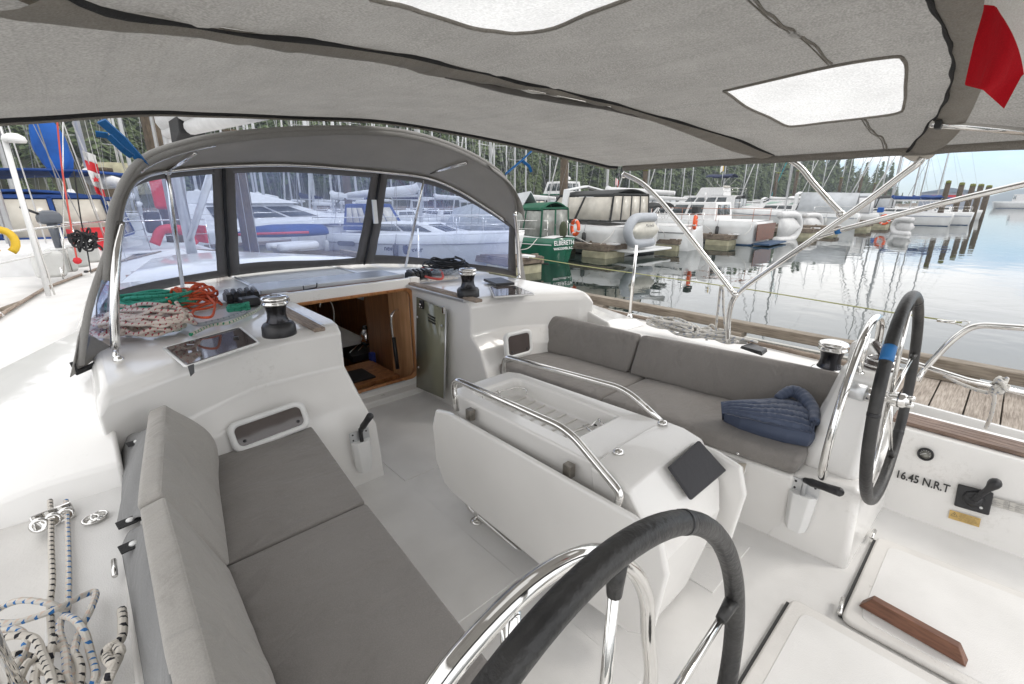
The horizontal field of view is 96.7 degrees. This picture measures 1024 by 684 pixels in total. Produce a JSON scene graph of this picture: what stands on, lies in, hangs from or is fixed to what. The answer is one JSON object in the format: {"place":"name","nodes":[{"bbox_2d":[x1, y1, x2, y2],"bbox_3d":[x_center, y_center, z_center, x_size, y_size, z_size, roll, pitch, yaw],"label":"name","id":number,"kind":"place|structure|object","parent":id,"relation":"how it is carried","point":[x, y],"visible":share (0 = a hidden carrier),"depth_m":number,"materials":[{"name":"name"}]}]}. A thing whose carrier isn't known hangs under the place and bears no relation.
{"place":"outdoors","nodes":[
{"label":"outdoors","id":0,"kind":"place"},
{"bbox_2d":[0,119,784,207],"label":"hillside","id":1,"kind":"structure","parent":0,"point":[42,184],"depth_m":93.43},
{"bbox_2d":[0,117,917,203],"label":"forest","id":2,"kind":"object","parent":1,"relation":"on","point":[765,170],"visible":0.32,"depth_m":127.23,"materials":[{"name":"green plant"}]},
{"bbox_2d":[137,203,916,212],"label":"shore rocks","id":3,"kind":"object","parent":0,"point":[398,208],"visible":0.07,"depth_m":98.98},
{"bbox_2d":[477,201,1023,389],"bbox_3d":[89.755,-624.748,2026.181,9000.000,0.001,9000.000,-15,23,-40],"label":"water","id":4,"kind":"structure","parent":0,"point":[972,272],"depth_m":14.10,"materials":[{"name":"liquid"}]},
{"bbox_2d":[0,122,161,311],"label":"neighbour yacht","id":5,"kind":"object","parent":4,"relation":"on","point":[19,280],"visible":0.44,"depth_m":8.87,"materials":[{"name":"plastic"}]},
{"bbox_2d":[0,226,20,253],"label":"horseshoe buoy","id":6,"kind":"object","parent":5,"relation":"attached to","point":[15,243],"visible":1,"depth_m":4.67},
{"bbox_2d":[19,207,62,247],"bbox_3d":[-6.494,-1.562,6.336,0.284,0.646,0.414,12,21,34],"label":"outboard motor","id":7,"kind":"object","parent":5,"relation":"attached to","point":[49,217],"visible":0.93,"depth_m":6.32,"materials":[{"name":"black plastic"}]},
{"bbox_2d":[29,248,67,277],"bbox_3d":[-6.124,-1.044,6.012,0.180,0.380,0.300,10,20,29],"label":"jerry can","id":8,"kind":"object","parent":5,"relation":"on","point":[54,260],"visible":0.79,"depth_m":5.99,"materials":[{"name":"white plastic"}]},
{"bbox_2d":[29,123,73,177],"bbox_3d":[-10.244,-4.396,10.111,0.630,1.439,0.392,-15,23,-40],"label":"sail cover","id":9,"kind":"object","parent":5,"relation":"attached to","point":[49,133],"visible":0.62,"depth_m":10.03,"materials":[{"name":"blue fabric"}]},
{"bbox_2d":[44,245,78,271],"bbox_3d":[-6.380,-1.175,6.436,0.180,0.380,0.300,10,20,29],"label":"jerry can","id":10,"kind":"object","parent":5,"relation":"on","point":[71,254],"visible":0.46,"depth_m":6.45,"materials":[{"name":"white plastic"}]},
{"bbox_2d":[149,179,166,208],"bbox_3d":[-7.140,-3.020,9.258,0.300,0.620,0.160,-15,23,-40],"label":"flag","id":11,"kind":"object","parent":5,"relation":"hanging from","point":[157,191],"visible":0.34,"depth_m":9.18,"materials":[{"name":"red fabric"}]},
{"bbox_2d":[82,162,150,212],"bbox_3d":[-25.336,-9.186,29.653,3.400,4.714,3.400,-15,23,-40],"label":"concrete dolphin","id":12,"kind":"object","parent":4,"relation":"in","point":[117,167],"visible":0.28,"depth_m":28.35},
{"bbox_2d":[25,118,210,255],"bbox_3d":[-10.879,-7.133,10.899,8.339,12.722,2.900,14,22,37],"label":"red cockpit boat","id":13,"kind":"object","parent":4,"relation":"on","point":[158,231],"visible":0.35,"depth_m":10.25,"materials":[{"name":"white plastic"}]},
{"bbox_2d":[95,118,162,221],"bbox_3d":[-24.236,-13.370,27.666,3.100,14.722,9.839,-15,23,-40],"label":"moored sailboat","id":14,"kind":"object","parent":4,"relation":"on","point":[131,195],"visible":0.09,"depth_m":28.34,"materials":[{"name":"white fabric"}]},
{"bbox_2d":[98,117,162,224],"bbox_3d":[-19.473,-11.275,22.486,2.962,13.688,9.233,-13,21,-35],"label":"distant sailboat","id":15,"kind":"object","parent":4,"relation":"on","point":[139,204],"visible":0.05,"depth_m":23.24,"materials":[{"name":"white fabric"}]},
{"bbox_2d":[140,117,183,242],"bbox_3d":[-8.851,-3.058,11.865,0.434,5.525,0.435,-15,23,-40],"label":"piling","id":16,"kind":"object","parent":4,"relation":"in","point":[147,132],"depth_m":11.17,"materials":[{"name":"brown wood"}]},
{"bbox_2d":[222,129,258,251],"bbox_3d":[-7.317,-3.095,12.619,0.435,5.149,0.435,-15,23,-40],"label":"piling","id":17,"kind":"object","parent":4,"relation":"in","point":[249,215],"visible":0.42,"depth_m":12.36,"materials":[{"name":"wood"}]},
{"bbox_2d":[204,239,290,252],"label":"dock","id":18,"kind":"object","parent":4,"relation":"on","point":[262,246],"depth_m":20.91,"materials":[{"name":"wood"}]},
{"bbox_2d":[187,185,344,249],"bbox_3d":[-11.762,-7.281,22.752,3.173,5.726,12.277,13,21,35],"label":"motor yacht","id":19,"kind":"object","parent":4,"relation":"on","point":[268,210],"visible":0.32,"depth_m":21.66,"materials":[{"name":"white plastic"}]},
{"bbox_2d":[252,206,285,217],"bbox_3d":[-11.767,-6.141,21.508,0.220,0.508,2.216,10,20,30],"label":"window","id":20,"kind":"structure","parent":19,"relation":"in","point":[256,209],"depth_m":21.52,"materials":[{"name":"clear glass"}]},
{"bbox_2d":[265,206,316,216],"bbox_3d":[-10.944,-6.531,22.770,0.251,0.508,2.681,13,21,35],"label":"window","id":21,"kind":"structure","parent":19,"relation":"in","point":[298,213],"depth_m":22.64,"materials":[{"name":"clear glass"}]},
{"bbox_2d":[266,241,318,252],"bbox_3d":[-5.850,-2.567,12.355,0.773,0.289,1.259,13,21,35],"label":"inflatable dinghy","id":22,"kind":"object","parent":4,"relation":"on","point":[283,247],"visible":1,"depth_m":12.04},
{"bbox_2d":[281,120,331,212],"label":"moored sailboat","id":23,"kind":"object","parent":4,"relation":"on","point":[302,196],"visible":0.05,"depth_m":34.47,"materials":[{"name":"white fabric"}]},
{"bbox_2d":[272,250,355,256],"bbox_3d":[-10.659,-2.383,14.884,12.000,0.550,2.000,-13,21,-35],"label":"cross dock","id":24,"kind":"object","parent":4,"relation":"on","point":[328,253],"depth_m":17.07,"materials":[{"name":"concrete"}]},
{"bbox_2d":[238,224,328,236],"bbox_3d":[-8.046,-3.932,16.011,2.943,0.410,1.365,-13,21,-36],"label":"covered dinghy","id":25,"kind":"object","parent":24,"relation":"on","point":[285,230],"visible":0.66,"depth_m":15.75,"materials":[{"name":"fabric"}]},
{"bbox_2d":[291,223,345,250],"bbox_3d":[-7.731,-4.219,18.272,2.000,0.955,1.000,-15,23,-40],"label":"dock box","id":26,"kind":"object","parent":24,"relation":"on","point":[320,239],"visible":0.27,"depth_m":17.93,"materials":[{"name":"white plastic"}]},
{"bbox_2d":[291,121,341,212],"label":"distant sailboat","id":27,"kind":"object","parent":4,"relation":"on","point":[314,203],"visible":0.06,"depth_m":30.56,"materials":[{"name":"white fabric"}]},
{"bbox_2d":[307,121,366,223],"bbox_3d":[-10.862,-12.989,26.437,3.100,14.722,9.839,-15,23,-40],"label":"moored sailboat","id":28,"kind":"object","parent":4,"relation":"on","point":[335,196],"visible":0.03,"depth_m":27.47,"materials":[{"name":"white fabric"}]},
{"bbox_2d":[373,124,440,221],"bbox_3d":[-9.540,-15.759,35.384,3.100,14.722,9.839,-15,23,-40],"label":"moored sailboat","id":29,"kind":"object","parent":4,"relation":"on","point":[412,213],"visible":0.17,"depth_m":34.78,"materials":[{"name":"white fabric"}]},
{"bbox_2d":[312,122,524,265],"bbox_3d":[-3.735,-9.820,16.028,9.268,14.822,4.553,8,19,25],"label":"cruising sailboat","id":30,"kind":"object","parent":4,"relation":"on","point":[439,240],"visible":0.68,"depth_m":16.59,"materials":[{"name":"white plastic"}]},
{"bbox_2d":[410,130,464,221],"bbox_3d":[-6.334,-16.229,36.903,3.100,14.722,9.839,-15,23,-40],"label":"moored sailboat","id":31,"kind":"object","parent":4,"relation":"on","point":[437,197],"visible":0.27,"depth_m":37.11,"materials":[{"name":"white fabric"}]},
{"bbox_2d":[475,253,543,275],"bbox_3d":[-1.233,-3.083,17.105,1.438,0.795,5.638,-15,23,-40],"label":"finger dock","id":32,"kind":"object","parent":4,"relation":"on","point":[531,265],"visible":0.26,"depth_m":15.42,"materials":[{"name":"wood"}]},
{"bbox_2d":[0,116,1023,683],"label":"sailing yacht","id":33,"kind":"object","parent":4,"relation":"on","point":[914,574],"visible":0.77,"depth_m":1.94,"materials":[{"name":"plastic"}]},
{"bbox_2d":[0,126,55,295],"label":"deck pole","id":34,"kind":"object","parent":33,"relation":"on","point":[7,139],"visible":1,"depth_m":4.23,"materials":[{"name":"white metal"}]},
{"bbox_2d":[3,631,85,683],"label":"coiled rope","id":35,"kind":"object","parent":33,"relation":"on","point":[41,660],"visible":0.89,"depth_m":0.82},
{"bbox_2d":[0,589,100,683],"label":"coiled rope","id":36,"kind":"object","parent":33,"relation":"on","point":[82,632],"visible":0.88,"depth_m":0.89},
{"bbox_2d":[46,499,55,640],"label":"rope","id":37,"kind":"object","parent":33,"relation":"on","point":[50,622],"visible":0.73,"depth_m":1.09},
{"bbox_2d":[28,502,76,533],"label":"turning block","id":38,"kind":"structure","parent":33,"relation":"on","point":[38,523],"depth_m":1.27,"materials":[{"name":"metal"}]},
{"bbox_2d":[59,122,64,278],"bbox_3d":[-5.172,-2.078,5.239,0.572,2.654,0.026,-15,23,-40],"label":"shroud","id":39,"kind":"object","parent":33,"relation":"attached to","point":[62,272],"visible":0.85,"depth_m":5.31,"materials":[{"name":"metal"}]},
{"bbox_2d":[56,122,76,256],"bbox_3d":[-4.304,-1.603,4.353,0.085,1.575,0.278,-1,17,-2],"label":"red halyard","id":40,"kind":"object","parent":33,"relation":"hanging from","point":[58,136],"visible":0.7,"depth_m":4.40,"materials":[{"name":"red fabric"}]},
{"bbox_2d":[63,499,71,612],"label":"rope","id":41,"kind":"object","parent":33,"relation":"on","point":[68,569],"visible":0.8,"depth_m":1.13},
{"bbox_2d":[73,171,90,272],"bbox_3d":[-4.362,-1.117,4.639,0.067,1.099,2.400,-16,23,-41],"label":"rope","id":42,"kind":"object","parent":33,"relation":"attached to","point":[81,219],"visible":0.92,"depth_m":3.89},
{"bbox_2d":[67,227,102,251],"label":"coiled rope","id":43,"kind":"object","parent":42,"relation":"hanging from","point":[81,237],"visible":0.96,"depth_m":3.94,"materials":[{"name":"black"}]},
{"bbox_2d":[72,122,106,204],"bbox_3d":[-5.902,-2.477,6.370,0.163,1.071,0.109,-15,23,-40],"label":"flag","id":44,"kind":"object","parent":33,"relation":"hanging from","point":[89,159],"visible":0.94,"depth_m":6.39,"materials":[{"name":"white fabric"}]},
{"bbox_2d":[99,606,127,683],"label":"rope","id":45,"kind":"object","parent":33,"relation":"on","point":[110,660],"visible":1,"depth_m":0.84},
{"bbox_2d":[89,312,141,338],"bbox_3d":[-1.846,-0.082,2.097,0.217,0.104,0.350,-15,23,-40],"label":"coiled rope","id":46,"kind":"object","parent":33,"relation":"on","point":[94,330],"visible":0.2,"depth_m":1.99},
{"bbox_2d":[115,429,146,529],"bbox_3d":[-1.158,0.402,1.397,0.097,0.097,0.714,-13,22,-36],"label":"cushion flap","id":47,"kind":"object","parent":33,"relation":"on","point":[132,451],"visible":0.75,"depth_m":1.35,"materials":[{"name":"black fabric"}]},
{"bbox_2d":[117,525,171,683],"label":"cushion flap","id":48,"kind":"object","parent":33,"relation":"on","point":[132,549],"visible":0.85,"depth_m":0.91,"materials":[{"name":"black fabric"}]},
{"bbox_2d":[91,301,197,336],"bbox_3d":[-1.674,-0.102,2.079,0.428,0.158,0.252,-2,17,-8],"label":"coiled rope","id":49,"kind":"object","parent":33,"relation":"on","point":[151,320],"visible":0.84,"depth_m":2.02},
{"bbox_2d":[99,289,202,313],"bbox_3d":[-1.992,-0.223,2.539,0.474,0.115,0.300,-15,23,-40],"label":"coiled rope","id":50,"kind":"object","parent":33,"relation":"on","point":[154,295],"visible":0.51,"depth_m":2.49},
{"bbox_2d":[170,282,222,309],"bbox_3d":[-1.844,-0.277,2.658,0.281,0.141,0.256,-3,18,-11],"label":"coiled rope","id":51,"kind":"object","parent":33,"relation":"on","point":[198,296],"visible":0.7,"depth_m":2.60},
{"bbox_2d":[140,498,275,683],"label":"backrest cushion","id":52,"kind":"object","parent":33,"relation":"attached to","point":[208,634],"visible":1,"depth_m":0.90,"materials":[{"name":"fabric"}]},
{"bbox_2d":[191,310,245,326],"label":"rope","id":53,"kind":"object","parent":33,"relation":"on","point":[229,317],"visible":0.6,"depth_m":2.26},
{"bbox_2d":[189,293,262,335],"bbox_3d":[-1.573,-0.220,2.688,0.213,0.018,1.262,-5,18,-17],"label":"rope","id":54,"kind":"object","parent":33,"relation":"on","point":[260,307],"visible":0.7,"depth_m":2.27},
{"bbox_2d":[222,286,259,302],"bbox_3d":[-1.686,-0.298,2.831,0.180,0.076,0.128,-15,23,-40],"label":"rope clutch","id":55,"kind":"object","parent":33,"relation":"on","point":[232,295],"visible":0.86,"depth_m":2.79,"materials":[{"name":"black plastic"}]},
{"bbox_2d":[260,294,296,338],"bbox_3d":[-1.092,-0.125,2.114,0.149,0.188,0.149,-15,23,-40],"label":"winch","id":56,"kind":"object","parent":33,"relation":"on","point":[278,324],"visible":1,"depth_m":2.08,"materials":[{"name":"black metal"}]},
{"bbox_2d":[219,427,364,566],"bbox_3d":[-0.911,0.568,1.777,0.519,0.103,0.720,-15,23,-40],"label":"seat cushion","id":57,"kind":"object","parent":33,"relation":"on","point":[275,492],"visible":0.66,"depth_m":1.67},
{"bbox_2d":[138,405,228,565],"bbox_3d":[-1.068,0.450,1.491,0.176,0.320,0.657,-11,20,-32],"label":"backrest cushion","id":58,"kind":"object","parent":57,"relation":"on","point":[180,468],"visible":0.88,"depth_m":1.41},
{"bbox_2d":[70,119,532,376],"bbox_3d":[-1.217,-0.817,3.183,2.948,1.138,2.056,-15,23,-40],"label":"sprayhood","id":59,"kind":"object","parent":33,"relation":"attached to","point":[379,156],"visible":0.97,"depth_m":2.89,"materials":[{"name":"fabric"}]},
{"bbox_2d":[228,505,486,683],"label":"seat cushion","id":60,"kind":"object","parent":33,"relation":"on","point":[351,597],"visible":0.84,"depth_m":1.19,"materials":[{"name":"fabric"}]},
{"bbox_2d":[349,427,371,472],"bbox_3d":[-0.770,0.565,2.351,0.105,0.225,0.055,-15,23,-40],"label":"handle pocket","id":61,"kind":"object","parent":33,"relation":"attached to","point":[362,453],"visible":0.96,"depth_m":2.34,"materials":[{"name":"white plastic"}]},
{"bbox_2d":[405,267,431,278],"bbox_3d":[-0.753,-0.554,3.655,0.180,0.076,0.128,-15,23,-40],"label":"rope clutch","id":62,"kind":"object","parent":33,"relation":"on","point":[420,273],"visible":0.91,"depth_m":3.62,"materials":[{"name":"black plastic"}]},
{"bbox_2d":[416,297,446,397],"bbox_3d":[-0.589,0.058,3.319,0.058,0.722,0.457,-13,21,-36],"label":"companionway door","id":63,"kind":"structure","parent":33,"relation":"in","point":[431,320],"depth_m":3.31,"materials":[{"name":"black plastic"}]},
{"bbox_2d":[422,256,468,271],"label":"coiled rope","id":64,"kind":"object","parent":33,"relation":"on","point":[439,263],"visible":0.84,"depth_m":3.92,"materials":[{"name":"black"}]},
{"bbox_2d":[457,267,478,297],"bbox_3d":[-0.288,-0.391,2.973,0.149,0.188,0.149,-15,23,-40],"label":"winch","id":65,"kind":"object","parent":33,"relation":"on","point":[468,288],"visible":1,"depth_m":2.93,"materials":[{"name":"black metal"}]},
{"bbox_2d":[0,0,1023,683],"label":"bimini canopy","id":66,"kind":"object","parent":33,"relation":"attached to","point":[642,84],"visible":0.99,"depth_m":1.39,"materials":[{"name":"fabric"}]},
{"bbox_2d":[715,285,725,330],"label":"rope","id":67,"kind":"object","parent":66,"relation":"hanging from","point":[723,304],"visible":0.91,"depth_m":2.81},
{"bbox_2d":[965,0,1023,107],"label":"flag","id":68,"kind":"object","parent":66,"relation":"hanging from","point":[995,71],"visible":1,"depth_m":0.93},
{"bbox_2d":[500,352,644,400],"bbox_3d":[0.373,0.211,2.934,0.529,0.115,0.800,-15,23,-40],"label":"seat cushion","id":69,"kind":"object","parent":33,"relation":"on","point":[600,392],"visible":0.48,"depth_m":2.82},
{"bbox_2d":[548,316,640,371],"bbox_3d":[0.502,-0.005,3.088,0.734,0.245,0.158,15,23,40],"label":"backrest cushion","id":70,"kind":"object","parent":69,"relation":"on","point":[608,347],"visible":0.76,"depth_m":3.01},
{"bbox_2d":[433,355,746,633],"bbox_3d":[0.219,0.569,1.979,0.590,0.786,1.299,-15,23,-40],"label":"cockpit table","id":71,"kind":"object","parent":33,"relation":"on","point":[538,471],"visible":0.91,"depth_m":1.70,"materials":[{"name":"plastic"}]},
{"bbox_2d":[470,509,744,683],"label":"steering wheel","id":72,"kind":"object","parent":33,"relation":"attached to","point":[543,623],"visible":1,"depth_m":0.50,"materials":[{"name":"leather"}]},
{"bbox_2d":[646,316,702,335],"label":"coiled rope","id":73,"kind":"object","parent":33,"relation":"on","point":[671,325],"visible":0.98,"depth_m":3.04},
{"bbox_2d":[602,378,807,472],"bbox_3d":[1.015,0.389,2.364,0.984,0.110,0.485,15,23,40],"label":"seat cushion","id":74,"kind":"object","parent":33,"relation":"on","point":[698,414],"visible":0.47,"depth_m":2.22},
{"bbox_2d":[631,335,838,407],"bbox_3d":[1.166,0.172,2.515,1.045,0.245,0.159,15,23,40],"label":"backrest cushion","id":75,"kind":"object","parent":74,"relation":"on","point":[727,374],"visible":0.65,"depth_m":2.48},
{"bbox_2d":[721,385,820,446],"bbox_3d":[1.212,0.313,2.144,0.398,0.178,0.322,11,20,31],"label":"jacket","id":76,"kind":"object","parent":74,"relation":"on","point":[782,416],"visible":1,"depth_m":2.06,"materials":[{"name":"blue fabric"}]},
{"bbox_2d":[679,324,757,343],"bbox_3d":[1.296,-0.047,2.881,0.175,0.081,0.456,-15,23,-40],"label":"coiled rope","id":77,"kind":"object","parent":33,"relation":"on","point":[710,333],"visible":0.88,"depth_m":2.83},
{"bbox_2d":[785,476,819,532],"bbox_3d":[1.214,0.695,1.921,0.057,0.225,0.105,-15,23,-40],"label":"handle pocket","id":78,"kind":"object","parent":33,"relation":"attached to","point":[799,511],"visible":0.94,"depth_m":1.91,"materials":[{"name":"white plastic"}]},
{"bbox_2d":[800,477,843,496],"bbox_3d":[1.227,0.620,1.820,0.036,0.186,0.174,-4,18,-13],"label":"winch crank","id":79,"kind":"object","parent":78,"relation":"in","point":[828,488],"visible":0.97,"depth_m":1.80,"materials":[{"name":"black plastic"}]},
{"bbox_2d":[811,338,849,372],"bbox_3d":[1.589,0.094,2.272,0.164,0.207,0.164,-15,23,-40],"label":"winch","id":80,"kind":"object","parent":33,"relation":"on","point":[833,352],"visible":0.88,"depth_m":2.23,"materials":[{"name":"metal"}]},
{"bbox_2d":[839,290,923,504],"bbox_3d":[1.442,0.208,1.802,0.838,0.836,0.234,-15,23,-40],"label":"steering wheel","id":81,"kind":"object","parent":33,"relation":"attached to","point":[876,396],"visible":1,"depth_m":1.72,"materials":[{"name":"leather"}]},
{"bbox_2d":[943,375,1004,428],"bbox_3d":[2.189,0.275,2.147,0.112,0.258,0.276,0,17,1],"label":"rope","id":82,"kind":"object","parent":33,"relation":"attached to","point":[991,412],"visible":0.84,"depth_m":2.09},
{"bbox_2d":[989,376,1010,394],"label":"coiled rope","id":83,"kind":"object","parent":33,"relation":"attached to","point":[1005,386],"visible":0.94,"depth_m":2.00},
{"bbox_2d":[436,139,591,263],"bbox_3d":[-1.027,-9.703,19.811,4.111,12.482,9.630,-14,22,-38],"label":"green sailboat","id":84,"kind":"object","parent":4,"relation":"on","point":[540,225],"visible":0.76,"depth_m":18.04,"materials":[{"name":"white plastic"}]},
{"bbox_2d":[492,143,557,199],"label":"moored sailboat","id":85,"kind":"object","parent":4,"relation":"on","point":[538,197],"visible":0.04,"depth_m":34.05,"materials":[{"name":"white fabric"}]},
{"bbox_2d":[540,167,580,201],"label":"trawler yacht","id":86,"kind":"object","parent":4,"relation":"on","point":[553,192],"visible":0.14,"depth_m":53.46,"materials":[{"name":"white plastic"}]},
{"bbox_2d":[559,158,568,195],"bbox_3d":[3.249,-8.616,28.902,0.591,6.067,0.591,-15,23,-40],"label":"piling","id":87,"kind":"object","parent":4,"relation":"in","point":[563,168],"visible":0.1,"depth_m":28.17,"materials":[{"name":"brown wood"}]},
{"bbox_2d":[571,241,626,258],"bbox_3d":[2.249,-4.626,22.089,1.438,0.795,7.150,-15,23,-40],"label":"finger dock","id":88,"kind":"object","parent":4,"relation":"on","point":[599,250],"visible":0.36,"depth_m":19.75,"materials":[{"name":"wood"}]},
{"bbox_2d":[555,185,671,255],"bbox_3d":[2.521,-6.351,23.965,4.957,3.500,11.482,-14,22,-38],"label":"motor cruiser","id":89,"kind":"object","parent":4,"relation":"on","point":[592,212],"visible":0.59,"depth_m":20.53,"materials":[{"name":"white fabric"}]},
{"bbox_2d":[623,213,658,247],"bbox_3d":[5.482,-4.722,19.315,2.097,1.463,0.578,-15,23,-40],"label":"inflatable dinghy","id":90,"kind":"object","parent":89,"relation":"attached to","point":[640,230],"visible":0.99,"depth_m":19.16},
{"bbox_2d":[559,163,712,250],"bbox_3d":[5.842,-12.177,23.981,9.600,14.622,4.354,16,23,41],"label":"white sailboat","id":91,"kind":"object","parent":4,"relation":"on","point":[671,230],"visible":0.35,"depth_m":22.78,"materials":[{"name":"plastic"}]},
{"bbox_2d":[655,239,681,250],"bbox_3d":[6.341,-5.544,25.053,1.438,0.795,7.150,-15,23,-40],"label":"finger dock","id":92,"kind":"object","parent":4,"relation":"on","point":[675,243],"visible":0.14,"depth_m":22.46,"materials":[{"name":"wood"}]},
{"bbox_2d":[339,249,1023,430],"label":"dock","id":93,"kind":"object","parent":4,"relation":"on","point":[935,390],"visible":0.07,"depth_m":4.77,"materials":[{"name":"brown wood"}]},
{"bbox_2d":[679,174,745,218],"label":"flybridge yacht","id":94,"kind":"object","parent":4,"relation":"on","point":[719,194],"visible":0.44,"depth_m":55.35,"materials":[{"name":"white plastic"}]},
{"bbox_2d":[649,202,785,245],"bbox_3d":[10.612,-7.580,29.254,12.026,2.720,5.077,16,23,42],"label":"classic cruiser","id":95,"kind":"object","parent":4,"relation":"on","point":[718,219],"visible":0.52,"depth_m":26.27,"materials":[{"name":"white plastic"}]},
{"bbox_2d":[703,232,739,245],"bbox_3d":[10.102,-6.359,27.686,1.438,0.795,7.150,-15,23,-40],"label":"finger dock","id":96,"kind":"object","parent":4,"relation":"on","point":[718,239],"visible":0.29,"depth_m":25.29,"materials":[{"name":"wood"}]},
{"bbox_2d":[738,192,802,206],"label":"express cruiser","id":97,"kind":"object","parent":4,"relation":"on","point":[795,201],"visible":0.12,"depth_m":51.19,"materials":[{"name":"plastic"}]},
{"bbox_2d":[772,211,802,239],"bbox_3d":[17.639,-7.266,28.792,2.497,1.922,0.578,-9,19,-27],"label":"inflatable dinghy","id":98,"kind":"object","parent":4,"relation":"on","point":[790,225],"visible":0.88,"depth_m":28.54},
{"bbox_2d":[742,192,841,212],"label":"sport cruiser","id":99,"kind":"object","parent":4,"relation":"on","point":[781,208],"visible":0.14,"depth_m":46.95,"materials":[{"name":"white fabric"}]},
{"bbox_2d":[733,161,861,229],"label":"tarpaulin boat","id":100,"kind":"object","parent":4,"relation":"on","point":[815,201],"visible":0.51,"depth_m":40.06,"materials":[{"name":"white fabric"}]},
{"bbox_2d":[802,213,823,224],"bbox_3d":[24.281,-9.472,36.626,2.298,1.820,0.577,-7,19,-22],"label":"inflatable dinghy","id":101,"kind":"object","parent":4,"relation":"on","point":[813,218],"visible":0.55,"depth_m":36.29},
{"bbox_2d":[857,193,883,219],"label":"covered motorboat","id":102,"kind":"object","parent":4,"relation":"on","point":[866,212],"visible":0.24,"depth_m":45.14,"materials":[{"name":"white fabric"}]},
{"bbox_2d":[890,217,914,234],"bbox_3d":[29.016,-8.591,33.849,0.578,1.412,1.997,2,17,7],"label":"inflatable dinghy","id":103,"kind":"object","parent":4,"relation":"on","point":[903,225],"visible":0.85,"depth_m":33.54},
{"bbox_2d":[851,156,954,225],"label":"moored sailboat","id":104,"kind":"object","parent":4,"relation":"on","point":[932,219],"visible":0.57,"depth_m":45.50,"materials":[{"name":"white plastic"}]},
{"bbox_2d":[873,154,974,224],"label":"moored sailboat","id":105,"kind":"object","parent":4,"relation":"on","point":[962,218],"visible":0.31,"depth_m":46.63,"materials":[{"name":"plastic"}]},
{"bbox_2d":[918,188,981,208],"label":"boathouse","id":106,"kind":"object","parent":4,"relation":"on","point":[952,192],"visible":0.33,"depth_m":144.79,"materials":[{"name":"grey"}]},
{"bbox_2d":[992,194,1023,208],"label":"ferry","id":107,"kind":"object","parent":4,"relation":"on","point":[1017,202],"visible":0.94,"depth_m":149.43,"materials":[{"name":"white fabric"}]},
{"bbox_2d":[789,150,1023,195],"label":"sky","id":108,"kind":"structure","parent":0,"point":[1005,167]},
{"bbox_2d":[981,189,1023,201],"bbox_3d":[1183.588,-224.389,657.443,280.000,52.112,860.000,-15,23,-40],"label":"hills","id":109,"kind":"structure","parent":0,"point":[1007,196],"depth_m":866.18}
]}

